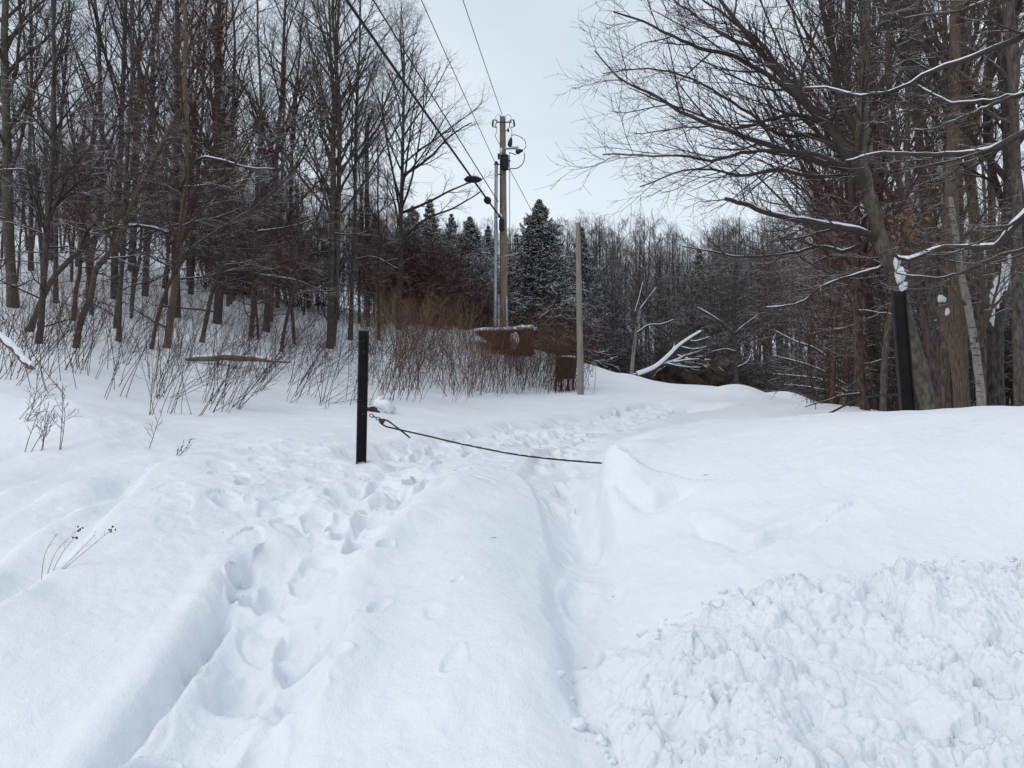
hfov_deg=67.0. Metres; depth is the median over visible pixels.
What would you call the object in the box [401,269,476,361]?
shrub
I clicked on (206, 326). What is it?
sapling
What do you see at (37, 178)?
bare tree
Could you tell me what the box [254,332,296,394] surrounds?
sapling
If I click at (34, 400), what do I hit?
sapling
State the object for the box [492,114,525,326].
utility pole
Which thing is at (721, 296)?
bare tree
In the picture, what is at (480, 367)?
shrub
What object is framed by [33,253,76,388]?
sapling
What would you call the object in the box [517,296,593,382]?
shrub
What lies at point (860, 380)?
bare tree
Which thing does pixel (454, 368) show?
shrub
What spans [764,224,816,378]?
bare tree
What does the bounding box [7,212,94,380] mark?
sapling
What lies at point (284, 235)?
bare tree
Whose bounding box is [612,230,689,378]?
bare tree
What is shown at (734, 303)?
bare tree
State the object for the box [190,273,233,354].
sapling
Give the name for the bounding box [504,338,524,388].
shrub
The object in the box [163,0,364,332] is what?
bare tree
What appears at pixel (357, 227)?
bare tree
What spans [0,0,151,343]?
bare tree
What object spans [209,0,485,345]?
bare tree
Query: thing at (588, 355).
shrub
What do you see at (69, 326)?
sapling
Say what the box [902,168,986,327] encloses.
bare tree
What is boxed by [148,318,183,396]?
sapling
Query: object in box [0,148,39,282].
bare tree
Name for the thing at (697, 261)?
spruce tree
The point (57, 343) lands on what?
sapling
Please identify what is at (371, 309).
shrub
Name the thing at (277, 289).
bare tree
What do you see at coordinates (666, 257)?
bare tree
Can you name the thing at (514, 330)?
shrub
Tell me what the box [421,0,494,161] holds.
overhead wire
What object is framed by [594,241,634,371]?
bare tree
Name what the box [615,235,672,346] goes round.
bare tree
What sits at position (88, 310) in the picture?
sapling
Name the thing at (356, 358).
sapling
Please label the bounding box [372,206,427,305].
spruce tree
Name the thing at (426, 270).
undergrowth
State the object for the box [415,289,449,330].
dry shrub
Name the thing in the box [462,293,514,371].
shrub
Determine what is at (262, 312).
sapling
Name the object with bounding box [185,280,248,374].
sapling
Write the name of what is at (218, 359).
sapling
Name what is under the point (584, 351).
shrub
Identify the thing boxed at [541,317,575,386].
shrub
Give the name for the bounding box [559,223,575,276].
bare tree
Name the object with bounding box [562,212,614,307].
bare tree
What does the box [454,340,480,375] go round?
shrub
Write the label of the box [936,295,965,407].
broken snag
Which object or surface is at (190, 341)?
sapling
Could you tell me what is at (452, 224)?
spruce tree
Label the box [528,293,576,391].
shrub
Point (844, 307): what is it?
bare tree
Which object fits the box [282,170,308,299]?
bare tree
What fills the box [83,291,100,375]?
sapling
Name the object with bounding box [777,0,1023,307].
bare tree
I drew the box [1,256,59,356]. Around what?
sapling
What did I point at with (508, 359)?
shrub
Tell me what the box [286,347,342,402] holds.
sapling
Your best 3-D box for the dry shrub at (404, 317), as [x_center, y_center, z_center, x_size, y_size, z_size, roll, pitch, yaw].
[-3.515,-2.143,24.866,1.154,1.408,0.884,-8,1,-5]
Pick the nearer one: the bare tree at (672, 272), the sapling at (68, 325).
the sapling at (68, 325)
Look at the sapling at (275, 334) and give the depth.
16.54 m
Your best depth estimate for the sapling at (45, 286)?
12.57 m
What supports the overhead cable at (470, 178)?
attached to the utility pole
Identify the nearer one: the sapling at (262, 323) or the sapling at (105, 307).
the sapling at (105, 307)
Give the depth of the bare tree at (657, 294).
50.32 m
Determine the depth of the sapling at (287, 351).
13.63 m
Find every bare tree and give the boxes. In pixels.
[0,0,88,270]
[0,0,100,307]
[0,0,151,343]
[0,0,159,259]
[0,0,171,297]
[0,30,77,277]
[0,65,47,246]
[0,88,37,258]
[0,113,35,258]
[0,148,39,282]
[0,163,29,286]
[7,0,110,302]
[12,0,212,341]
[12,45,77,243]
[13,140,60,247]
[25,0,299,317]
[27,184,178,331]
[32,78,128,314]
[35,0,292,298]
[35,99,110,280]
[35,138,76,250]
[37,112,94,250]
[38,70,124,319]
[42,125,81,255]
[47,0,240,296]
[52,86,117,266]
[57,23,189,328]
[64,108,121,272]
[72,93,194,347]
[73,0,183,266]
[75,0,192,271]
[91,0,297,347]
[91,147,122,261]
[93,64,170,310]
[95,0,270,294]
[98,0,349,323]
[98,141,175,317]
[98,151,143,274]
[124,81,213,307]
[143,0,323,296]
[143,90,209,286]
[144,0,288,303]
[149,105,333,348]
[151,119,200,288]
[151,168,171,271]
[156,0,249,283]
[157,168,203,275]
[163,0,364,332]
[165,98,211,264]
[178,69,263,314]
[188,124,251,296]
[194,113,249,294]
[195,49,331,342]
[196,0,343,335]
[197,115,265,306]
[203,141,258,301]
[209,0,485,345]
[210,0,386,306]
[218,168,283,338]
[234,110,306,298]
[241,11,326,307]
[241,161,270,292]
[243,129,321,344]
[243,164,304,321]
[245,0,465,348]
[249,103,352,351]
[264,0,453,317]
[282,0,441,339]
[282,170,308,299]
[284,181,326,314]
[285,167,325,306]
[293,143,366,313]
[305,183,329,305]
[319,207,346,293]
[320,137,390,323]
[340,151,390,326]
[340,198,358,304]
[342,96,395,318]
[343,0,501,329]
[345,134,417,337]
[347,189,382,303]
[360,198,404,321]
[361,168,409,317]
[361,212,384,314]
[374,176,417,312]
[498,231,517,286]
[535,0,960,409]
[555,219,591,276]
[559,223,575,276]
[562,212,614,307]
[562,228,624,313]
[566,207,612,294]
[585,215,605,290]
[589,212,621,318]
[591,222,639,370]
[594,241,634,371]
[597,243,621,307]
[602,232,652,328]
[603,244,643,371]
[606,238,633,363]
[608,232,632,324]
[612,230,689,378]
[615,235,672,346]
[616,208,657,337]
[618,240,662,359]
[623,241,681,353]
[634,244,689,344]
[641,217,689,334]
[641,254,670,341]
[645,225,705,342]
[646,250,689,342]
[655,235,695,344]
[660,264,714,350]
[661,243,690,328]
[665,245,697,336]
[666,246,731,355]
[671,218,756,361]
[673,0,1023,410]
[680,218,761,355]
[682,252,730,350]
[684,240,748,364]
[689,233,774,368]
[693,218,767,383]
[696,235,726,290]
[697,230,789,369]
[700,219,750,355]
[707,223,784,376]
[713,216,794,345]
[714,231,769,352]
[718,247,752,350]
[721,0,1023,408]
[723,245,764,364]
[724,0,1020,410]
[730,227,772,350]
[731,232,794,375]
[732,0,1021,396]
[732,228,794,359]
[732,233,801,388]
[738,237,775,356]
[745,221,809,385]
[746,243,804,363]
[748,209,808,343]
[748,218,807,342]
[752,42,891,404]
[756,1,1023,325]
[761,240,806,370]
[763,221,816,368]
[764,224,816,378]
[767,0,1001,363]
[768,206,845,396]
[772,239,851,393]
[775,232,805,352]
[775,233,833,339]
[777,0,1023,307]
[779,0,927,403]
[779,182,865,403]
[783,0,1023,406]
[784,216,852,355]
[785,166,872,404]
[787,104,890,374]
[789,9,879,358]
[790,132,939,406]
[794,107,937,298]
[797,256,852,400]
[813,157,923,409]
[813,260,886,360]
[816,0,1023,405]
[831,11,939,410]
[831,82,967,314]
[832,2,996,410]
[839,3,966,410]
[851,112,1011,317]
[851,235,916,386]
[852,0,1023,405]
[869,0,1023,405]
[870,132,919,410]
[874,0,1023,408]
[881,0,1023,405]
[883,157,1023,405]
[891,61,1010,405]
[891,112,1012,407]
[899,0,1023,258]
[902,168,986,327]
[907,168,985,317]
[916,31,1023,294]
[963,24,1023,268]
[970,204,1022,404]
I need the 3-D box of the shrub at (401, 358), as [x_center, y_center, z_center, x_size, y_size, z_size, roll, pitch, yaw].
[-2.270,-0.770,15.704,1.908,2.060,1.031,-1,-3,27]
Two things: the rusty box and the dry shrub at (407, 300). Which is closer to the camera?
the rusty box
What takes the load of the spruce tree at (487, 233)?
on the ground
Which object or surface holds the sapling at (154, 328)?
on the ground
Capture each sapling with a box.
[0,188,61,370]
[0,215,80,371]
[0,260,35,372]
[0,262,51,388]
[0,277,62,357]
[0,278,17,357]
[0,287,64,395]
[0,289,43,380]
[0,290,30,335]
[0,299,47,379]
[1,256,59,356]
[2,279,97,370]
[3,284,52,365]
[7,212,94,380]
[7,229,29,347]
[11,237,64,375]
[16,308,94,385]
[17,267,113,372]
[20,366,56,420]
[24,253,55,345]
[25,207,85,367]
[25,391,55,451]
[32,378,78,450]
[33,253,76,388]
[38,272,88,353]
[38,286,94,380]
[38,291,76,350]
[42,253,87,342]
[45,284,78,342]
[50,263,92,349]
[50,302,92,347]
[51,298,85,354]
[57,300,96,361]
[65,255,134,349]
[65,280,119,368]
[65,299,92,365]
[66,278,113,366]
[75,289,130,372]
[79,281,121,361]
[82,280,125,369]
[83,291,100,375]
[88,259,124,389]
[91,261,145,369]
[91,264,115,367]
[95,318,125,378]
[98,319,152,360]
[99,266,139,354]
[99,298,127,364]
[105,250,153,399]
[109,288,160,386]
[112,248,155,374]
[115,292,162,348]
[119,237,177,392]
[120,293,186,396]
[121,297,149,360]
[122,295,175,364]
[130,240,164,359]
[130,334,181,415]
[133,260,174,347]
[135,263,167,346]
[138,282,202,414]
[139,311,169,380]
[144,293,216,413]
[145,411,161,447]
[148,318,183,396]
[151,310,203,398]
[156,279,237,384]
[156,296,229,369]
[157,284,207,385]
[162,302,212,384]
[165,300,183,352]
[167,257,202,364]
[167,269,199,350]
[169,279,191,355]
[170,351,234,398]
[177,269,201,354]
[177,439,191,455]
[179,285,201,342]
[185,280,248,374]
[186,241,248,389]
[189,312,240,399]
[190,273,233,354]
[196,342,260,402]
[199,309,246,378]
[199,322,272,415]
[200,303,249,405]
[209,355,276,409]
[213,317,240,367]
[213,317,263,411]
[217,305,269,377]
[217,347,252,413]
[218,347,260,397]
[220,331,253,404]
[228,272,257,369]
[231,257,285,362]
[231,328,304,408]
[232,295,299,349]
[233,296,293,370]
[235,267,256,348]
[237,338,272,409]
[241,297,275,345]
[244,287,269,341]
[246,278,277,380]
[248,292,282,374]
[248,297,296,369]
[250,288,279,336]
[253,255,292,354]
[254,302,322,390]
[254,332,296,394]
[257,311,295,379]
[260,335,301,374]
[263,295,288,368]
[265,311,298,357]
[267,324,278,374]
[268,284,297,370]
[274,316,314,359]
[284,287,309,345]
[284,311,310,370]
[284,318,356,384]
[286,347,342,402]
[287,265,333,393]
[288,302,319,358]
[290,262,309,339]
[292,283,334,405]
[293,297,327,353]
[293,334,338,396]
[296,337,352,395]
[301,307,351,381]
[304,309,331,363]
[305,316,339,378]
[310,275,359,360]
[310,324,338,382]
[314,302,351,349]
[316,303,330,354]
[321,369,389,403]
[322,323,348,401]
[325,319,357,406]
[334,308,354,368]
[334,342,357,380]
[335,317,391,364]
[337,305,381,400]
[341,270,383,356]
[355,323,382,369]
[368,319,387,356]
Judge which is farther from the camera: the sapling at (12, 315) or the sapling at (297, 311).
the sapling at (297, 311)
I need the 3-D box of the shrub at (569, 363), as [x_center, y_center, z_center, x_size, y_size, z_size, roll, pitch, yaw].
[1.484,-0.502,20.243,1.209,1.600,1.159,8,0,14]
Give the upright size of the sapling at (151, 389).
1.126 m
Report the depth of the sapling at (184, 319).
12.89 m
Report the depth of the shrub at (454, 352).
17.53 m
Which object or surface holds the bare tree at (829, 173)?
on the ground
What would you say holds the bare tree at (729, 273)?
on the ground
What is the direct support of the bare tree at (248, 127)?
on the ground
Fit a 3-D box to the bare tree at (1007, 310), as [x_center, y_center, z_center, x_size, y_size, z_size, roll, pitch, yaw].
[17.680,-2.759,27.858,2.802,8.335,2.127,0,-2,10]
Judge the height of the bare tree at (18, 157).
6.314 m
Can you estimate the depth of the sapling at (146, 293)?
15.12 m
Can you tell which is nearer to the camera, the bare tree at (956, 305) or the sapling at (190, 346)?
the bare tree at (956, 305)
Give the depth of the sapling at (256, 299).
15.25 m
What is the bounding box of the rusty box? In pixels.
[554,355,576,390]
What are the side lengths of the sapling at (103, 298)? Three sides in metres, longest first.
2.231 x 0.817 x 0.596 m
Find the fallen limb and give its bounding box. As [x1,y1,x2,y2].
[0,331,35,369]
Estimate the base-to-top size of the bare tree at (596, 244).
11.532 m
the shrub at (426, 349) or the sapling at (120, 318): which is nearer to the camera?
the sapling at (120, 318)
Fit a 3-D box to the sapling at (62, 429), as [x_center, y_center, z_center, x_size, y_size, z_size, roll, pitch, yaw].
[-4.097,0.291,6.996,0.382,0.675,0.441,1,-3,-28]
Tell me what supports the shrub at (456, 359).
on the ground
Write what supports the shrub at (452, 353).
on the ground
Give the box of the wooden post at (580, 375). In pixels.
[575,221,583,394]
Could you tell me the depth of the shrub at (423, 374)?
14.89 m
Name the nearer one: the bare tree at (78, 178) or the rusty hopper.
the bare tree at (78, 178)
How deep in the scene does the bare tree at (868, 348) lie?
12.92 m
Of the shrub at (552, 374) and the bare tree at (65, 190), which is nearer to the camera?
the shrub at (552, 374)
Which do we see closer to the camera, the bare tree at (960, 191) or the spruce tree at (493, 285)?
the bare tree at (960, 191)
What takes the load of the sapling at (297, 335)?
on the ground
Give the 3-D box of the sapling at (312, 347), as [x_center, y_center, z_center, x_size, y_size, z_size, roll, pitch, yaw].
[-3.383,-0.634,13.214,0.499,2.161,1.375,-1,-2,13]
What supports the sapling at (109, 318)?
on the ground
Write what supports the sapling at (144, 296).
on the ground
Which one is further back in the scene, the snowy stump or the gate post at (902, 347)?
the snowy stump
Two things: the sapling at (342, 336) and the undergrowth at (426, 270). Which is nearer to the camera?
the sapling at (342, 336)
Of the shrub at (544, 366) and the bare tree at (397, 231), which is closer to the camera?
the shrub at (544, 366)
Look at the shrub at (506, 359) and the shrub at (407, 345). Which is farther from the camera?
the shrub at (506, 359)
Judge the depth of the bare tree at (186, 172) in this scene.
16.53 m
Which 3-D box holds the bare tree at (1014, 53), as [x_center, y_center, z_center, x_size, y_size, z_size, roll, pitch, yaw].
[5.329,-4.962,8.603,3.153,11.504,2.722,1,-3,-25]
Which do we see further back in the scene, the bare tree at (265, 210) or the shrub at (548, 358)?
the bare tree at (265, 210)
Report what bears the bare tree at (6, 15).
on the ground
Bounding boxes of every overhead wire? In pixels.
[373,0,498,201]
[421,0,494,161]
[463,0,501,113]
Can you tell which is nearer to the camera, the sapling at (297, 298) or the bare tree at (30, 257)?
the sapling at (297, 298)
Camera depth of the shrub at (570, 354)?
20.83 m
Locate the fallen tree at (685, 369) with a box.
[633,330,732,386]
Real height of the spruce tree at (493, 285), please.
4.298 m
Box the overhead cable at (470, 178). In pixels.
[345,0,500,217]
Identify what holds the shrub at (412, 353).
on the ground
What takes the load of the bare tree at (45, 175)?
on the ground
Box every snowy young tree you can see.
[516,230,573,312]
[625,269,686,374]
[691,294,759,383]
[754,323,851,398]
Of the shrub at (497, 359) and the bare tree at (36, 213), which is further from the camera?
the bare tree at (36, 213)
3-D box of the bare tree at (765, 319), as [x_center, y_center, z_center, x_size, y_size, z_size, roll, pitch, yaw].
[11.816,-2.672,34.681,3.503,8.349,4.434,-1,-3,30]
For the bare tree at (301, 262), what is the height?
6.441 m
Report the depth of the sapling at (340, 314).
19.67 m
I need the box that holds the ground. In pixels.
[0,216,1023,767]
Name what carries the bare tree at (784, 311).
on the ground
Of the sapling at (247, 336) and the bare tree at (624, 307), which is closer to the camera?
the sapling at (247, 336)
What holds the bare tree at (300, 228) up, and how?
on the ground
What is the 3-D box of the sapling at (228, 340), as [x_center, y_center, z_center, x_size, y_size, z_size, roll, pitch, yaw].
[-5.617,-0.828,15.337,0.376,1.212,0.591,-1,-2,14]
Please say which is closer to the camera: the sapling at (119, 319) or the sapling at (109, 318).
the sapling at (109, 318)
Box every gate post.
[356,330,368,463]
[890,290,915,410]
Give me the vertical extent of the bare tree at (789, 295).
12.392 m
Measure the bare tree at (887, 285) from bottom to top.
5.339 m
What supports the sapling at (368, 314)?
on the ground
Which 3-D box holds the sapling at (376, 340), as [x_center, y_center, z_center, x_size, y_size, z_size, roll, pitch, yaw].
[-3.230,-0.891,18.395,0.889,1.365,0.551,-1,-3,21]
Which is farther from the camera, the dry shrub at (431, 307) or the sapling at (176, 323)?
the dry shrub at (431, 307)
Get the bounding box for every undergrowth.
[161,186,528,328]
[441,262,619,365]
[530,270,893,406]
[762,223,1023,410]
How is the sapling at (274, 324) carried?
on the ground
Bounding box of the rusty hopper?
[470,325,536,355]
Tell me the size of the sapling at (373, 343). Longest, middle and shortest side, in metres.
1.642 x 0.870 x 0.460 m
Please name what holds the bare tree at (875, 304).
on the ground
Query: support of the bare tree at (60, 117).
on the ground
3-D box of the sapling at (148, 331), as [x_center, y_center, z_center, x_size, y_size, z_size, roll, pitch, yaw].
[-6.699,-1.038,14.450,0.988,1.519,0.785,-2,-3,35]
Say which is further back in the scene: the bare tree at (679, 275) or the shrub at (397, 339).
the bare tree at (679, 275)
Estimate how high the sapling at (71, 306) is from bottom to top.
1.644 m
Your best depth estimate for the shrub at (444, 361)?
18.73 m
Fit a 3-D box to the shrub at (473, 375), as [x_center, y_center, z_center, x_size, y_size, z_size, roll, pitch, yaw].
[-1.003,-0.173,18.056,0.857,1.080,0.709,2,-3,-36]
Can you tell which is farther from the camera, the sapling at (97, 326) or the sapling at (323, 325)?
the sapling at (323, 325)
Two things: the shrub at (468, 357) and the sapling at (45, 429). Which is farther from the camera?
the shrub at (468, 357)
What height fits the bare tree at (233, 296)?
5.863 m
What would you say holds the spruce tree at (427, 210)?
on the ground
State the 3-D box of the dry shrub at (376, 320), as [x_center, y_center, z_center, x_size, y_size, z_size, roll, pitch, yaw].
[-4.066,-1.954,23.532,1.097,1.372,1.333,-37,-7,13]
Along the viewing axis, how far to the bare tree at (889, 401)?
17.89 m
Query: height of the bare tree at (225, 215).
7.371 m
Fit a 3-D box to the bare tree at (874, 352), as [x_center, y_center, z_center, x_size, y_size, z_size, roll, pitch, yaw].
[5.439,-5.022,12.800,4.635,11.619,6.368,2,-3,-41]
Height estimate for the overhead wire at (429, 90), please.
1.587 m
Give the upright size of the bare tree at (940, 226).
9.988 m
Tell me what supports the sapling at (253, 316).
on the ground
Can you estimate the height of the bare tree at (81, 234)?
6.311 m
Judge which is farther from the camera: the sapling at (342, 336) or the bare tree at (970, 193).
the sapling at (342, 336)
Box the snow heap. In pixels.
[557,554,1023,767]
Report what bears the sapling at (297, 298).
on the ground
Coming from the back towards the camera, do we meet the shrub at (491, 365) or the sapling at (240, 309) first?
the shrub at (491, 365)
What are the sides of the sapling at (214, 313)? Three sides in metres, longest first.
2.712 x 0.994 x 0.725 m
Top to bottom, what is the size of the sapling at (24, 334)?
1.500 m
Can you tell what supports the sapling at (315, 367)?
on the ground
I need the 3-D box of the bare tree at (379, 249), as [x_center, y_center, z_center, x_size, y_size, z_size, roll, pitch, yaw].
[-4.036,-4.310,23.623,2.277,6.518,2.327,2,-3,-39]
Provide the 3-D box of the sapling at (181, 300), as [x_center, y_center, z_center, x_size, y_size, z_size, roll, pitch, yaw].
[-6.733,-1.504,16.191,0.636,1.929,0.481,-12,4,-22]
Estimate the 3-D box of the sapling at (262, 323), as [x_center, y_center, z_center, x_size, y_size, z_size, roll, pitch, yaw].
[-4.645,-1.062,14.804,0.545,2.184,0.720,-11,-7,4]
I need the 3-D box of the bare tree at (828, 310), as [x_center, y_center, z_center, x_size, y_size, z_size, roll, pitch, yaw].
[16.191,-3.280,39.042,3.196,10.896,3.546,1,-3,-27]
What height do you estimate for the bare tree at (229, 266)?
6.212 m
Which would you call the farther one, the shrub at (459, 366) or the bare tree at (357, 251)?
the bare tree at (357, 251)
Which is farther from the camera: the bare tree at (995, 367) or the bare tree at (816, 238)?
the bare tree at (816, 238)
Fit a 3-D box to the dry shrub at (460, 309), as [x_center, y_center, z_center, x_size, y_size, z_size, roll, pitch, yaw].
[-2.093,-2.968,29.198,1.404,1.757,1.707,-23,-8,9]
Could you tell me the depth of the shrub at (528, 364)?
20.85 m
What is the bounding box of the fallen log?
[185,352,290,363]
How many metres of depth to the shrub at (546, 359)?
19.62 m
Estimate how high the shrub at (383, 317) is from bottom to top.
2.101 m
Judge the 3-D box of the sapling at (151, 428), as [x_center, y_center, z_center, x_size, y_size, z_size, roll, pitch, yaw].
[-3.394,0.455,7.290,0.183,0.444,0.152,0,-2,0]
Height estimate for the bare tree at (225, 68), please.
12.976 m
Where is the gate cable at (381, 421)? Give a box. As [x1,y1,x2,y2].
[369,394,900,463]
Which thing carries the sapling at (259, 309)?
on the ground
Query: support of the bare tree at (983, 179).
on the ground
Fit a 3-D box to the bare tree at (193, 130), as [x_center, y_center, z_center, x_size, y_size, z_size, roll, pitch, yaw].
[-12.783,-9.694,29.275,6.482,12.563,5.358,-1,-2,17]
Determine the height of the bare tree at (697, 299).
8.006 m
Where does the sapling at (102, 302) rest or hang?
on the ground
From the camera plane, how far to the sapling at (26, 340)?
10.66 m
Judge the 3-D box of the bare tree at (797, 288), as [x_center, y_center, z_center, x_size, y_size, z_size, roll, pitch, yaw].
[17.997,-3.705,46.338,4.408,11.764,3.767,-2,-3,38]
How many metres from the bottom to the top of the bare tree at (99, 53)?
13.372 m
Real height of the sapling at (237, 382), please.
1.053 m
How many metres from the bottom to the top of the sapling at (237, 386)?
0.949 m
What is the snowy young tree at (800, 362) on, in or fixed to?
on the ground
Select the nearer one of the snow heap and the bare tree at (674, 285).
the snow heap
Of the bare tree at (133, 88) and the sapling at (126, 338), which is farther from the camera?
the bare tree at (133, 88)
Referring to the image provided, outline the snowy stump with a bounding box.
[367,396,395,413]
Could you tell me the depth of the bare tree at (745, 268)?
57.73 m
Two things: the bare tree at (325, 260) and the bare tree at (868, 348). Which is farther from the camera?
the bare tree at (325, 260)
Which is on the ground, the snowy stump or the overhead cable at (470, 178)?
the snowy stump
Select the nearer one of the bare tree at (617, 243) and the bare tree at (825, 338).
the bare tree at (825, 338)
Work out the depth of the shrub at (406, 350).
16.69 m
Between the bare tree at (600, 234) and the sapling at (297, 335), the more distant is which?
the bare tree at (600, 234)
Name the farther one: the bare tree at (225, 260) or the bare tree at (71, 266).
the bare tree at (71, 266)
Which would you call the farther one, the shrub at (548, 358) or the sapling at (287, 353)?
the shrub at (548, 358)
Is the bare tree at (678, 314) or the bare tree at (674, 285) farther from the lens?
the bare tree at (678, 314)
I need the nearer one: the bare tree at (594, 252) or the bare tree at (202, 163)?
the bare tree at (202, 163)
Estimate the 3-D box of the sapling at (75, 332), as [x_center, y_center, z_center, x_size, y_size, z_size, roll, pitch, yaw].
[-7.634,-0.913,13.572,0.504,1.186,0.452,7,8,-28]
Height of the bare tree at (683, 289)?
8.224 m
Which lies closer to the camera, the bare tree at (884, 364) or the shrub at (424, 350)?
the bare tree at (884, 364)
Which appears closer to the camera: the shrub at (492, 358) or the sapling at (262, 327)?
the sapling at (262, 327)
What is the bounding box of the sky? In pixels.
[0,0,1023,365]
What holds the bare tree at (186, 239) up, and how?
on the ground
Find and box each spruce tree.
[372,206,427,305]
[413,199,450,264]
[433,216,499,327]
[434,214,459,316]
[481,226,499,282]
[485,277,499,297]
[492,199,620,371]
[497,233,535,303]
[566,227,628,372]
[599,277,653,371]
[673,248,730,366]
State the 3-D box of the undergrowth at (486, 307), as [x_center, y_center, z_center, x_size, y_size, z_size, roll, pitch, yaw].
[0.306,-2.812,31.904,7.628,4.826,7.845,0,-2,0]
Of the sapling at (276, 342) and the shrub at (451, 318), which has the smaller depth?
the sapling at (276, 342)
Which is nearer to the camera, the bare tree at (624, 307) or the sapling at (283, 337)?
the sapling at (283, 337)
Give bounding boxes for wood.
[0,140,1023,392]
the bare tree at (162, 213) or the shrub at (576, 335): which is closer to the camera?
the shrub at (576, 335)
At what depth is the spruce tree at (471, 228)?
37.88 m
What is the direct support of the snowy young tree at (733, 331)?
on the ground
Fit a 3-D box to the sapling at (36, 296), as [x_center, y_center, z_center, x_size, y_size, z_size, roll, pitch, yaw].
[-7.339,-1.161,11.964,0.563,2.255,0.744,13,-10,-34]
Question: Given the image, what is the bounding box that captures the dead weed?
[41,526,115,579]
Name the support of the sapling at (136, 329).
on the ground
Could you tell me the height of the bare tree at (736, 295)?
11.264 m
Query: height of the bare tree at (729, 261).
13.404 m
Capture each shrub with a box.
[334,267,443,394]
[336,278,402,348]
[340,269,380,347]
[343,339,388,383]
[350,263,412,375]
[350,274,421,395]
[350,298,442,405]
[356,301,396,340]
[357,266,432,373]
[361,283,399,327]
[363,290,423,389]
[364,290,400,332]
[368,299,445,394]
[369,292,399,352]
[370,280,396,321]
[371,270,470,397]
[373,311,438,390]
[376,310,449,389]
[377,302,451,400]
[381,321,445,377]
[383,302,458,389]
[385,287,415,315]
[386,299,418,335]
[393,311,444,373]
[393,349,415,388]
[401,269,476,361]
[401,285,445,343]
[404,343,451,400]
[405,286,485,373]
[408,304,456,372]
[408,310,465,381]
[412,285,505,396]
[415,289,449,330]
[415,295,469,358]
[418,320,474,388]
[421,305,448,350]
[422,300,475,384]
[422,331,465,389]
[423,307,486,393]
[424,324,494,401]
[425,277,513,393]
[426,322,455,369]
[426,325,470,385]
[427,351,451,384]
[433,292,465,347]
[442,348,470,390]
[443,287,473,325]
[444,313,498,390]
[446,303,479,341]
[451,309,514,394]
[453,296,488,371]
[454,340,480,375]
[455,325,504,388]
[457,357,490,395]
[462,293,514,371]
[462,322,507,390]
[464,307,521,390]
[465,338,491,388]
[466,297,509,381]
[468,311,523,382]
[470,300,530,393]
[477,322,516,396]
[478,332,516,383]
[478,339,503,387]
[481,356,511,392]
[482,327,527,389]
[482,332,515,381]
[486,347,523,392]
[489,303,525,372]
[491,333,530,383]
[492,305,562,389]
[496,311,537,377]
[497,332,539,392]
[498,316,530,384]
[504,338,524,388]
[506,292,556,379]
[507,330,557,386]
[508,332,539,384]
[510,301,557,372]
[511,341,545,389]
[512,341,538,392]
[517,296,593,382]
[517,325,547,387]
[521,338,548,385]
[523,333,565,383]
[527,341,556,385]
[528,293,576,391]
[529,332,571,385]
[530,313,575,362]
[532,314,566,391]
[533,326,584,388]
[534,318,576,390]
[535,328,572,387]
[536,333,576,390]
[538,316,604,389]
[539,312,576,390]
[539,348,576,393]
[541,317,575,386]
[543,288,596,376]
[543,321,599,387]
[543,340,602,381]
[545,337,591,391]
[547,326,596,393]
[551,313,615,392]
[552,320,610,389]
[553,347,576,392]
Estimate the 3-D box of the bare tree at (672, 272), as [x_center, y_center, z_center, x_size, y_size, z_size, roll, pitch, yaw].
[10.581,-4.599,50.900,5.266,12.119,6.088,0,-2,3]
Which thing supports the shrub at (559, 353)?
on the ground
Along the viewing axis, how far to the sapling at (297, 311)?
18.82 m
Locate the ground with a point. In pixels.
(268, 576)
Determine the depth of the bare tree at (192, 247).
16.19 m
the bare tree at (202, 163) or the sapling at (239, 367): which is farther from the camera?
the bare tree at (202, 163)
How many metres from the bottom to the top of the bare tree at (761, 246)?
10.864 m
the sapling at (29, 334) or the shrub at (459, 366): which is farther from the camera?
the shrub at (459, 366)
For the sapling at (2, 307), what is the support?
on the ground
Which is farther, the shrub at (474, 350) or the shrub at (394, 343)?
the shrub at (474, 350)
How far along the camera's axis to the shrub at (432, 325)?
23.31 m
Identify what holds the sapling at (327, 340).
on the ground
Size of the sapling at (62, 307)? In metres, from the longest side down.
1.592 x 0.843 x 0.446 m
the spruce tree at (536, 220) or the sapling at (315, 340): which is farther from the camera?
the spruce tree at (536, 220)
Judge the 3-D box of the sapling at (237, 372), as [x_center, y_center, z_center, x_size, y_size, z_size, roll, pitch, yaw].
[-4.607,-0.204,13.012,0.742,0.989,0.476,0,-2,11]
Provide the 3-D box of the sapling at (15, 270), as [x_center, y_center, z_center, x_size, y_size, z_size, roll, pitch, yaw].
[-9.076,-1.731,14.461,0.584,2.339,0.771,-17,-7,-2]
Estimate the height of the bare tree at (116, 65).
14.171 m
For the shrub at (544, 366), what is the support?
on the ground
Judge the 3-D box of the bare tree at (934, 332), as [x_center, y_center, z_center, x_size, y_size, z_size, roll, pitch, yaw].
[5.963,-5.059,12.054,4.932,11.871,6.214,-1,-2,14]
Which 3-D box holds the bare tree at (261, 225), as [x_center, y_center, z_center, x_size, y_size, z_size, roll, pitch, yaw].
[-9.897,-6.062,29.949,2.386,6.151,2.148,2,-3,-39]
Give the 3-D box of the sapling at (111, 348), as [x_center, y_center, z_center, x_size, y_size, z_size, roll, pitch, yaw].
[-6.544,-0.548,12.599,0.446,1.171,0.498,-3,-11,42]
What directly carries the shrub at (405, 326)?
on the ground
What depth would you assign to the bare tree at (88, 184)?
25.18 m
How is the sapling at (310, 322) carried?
on the ground
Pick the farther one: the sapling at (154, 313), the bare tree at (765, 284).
the bare tree at (765, 284)
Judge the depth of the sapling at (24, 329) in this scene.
12.50 m

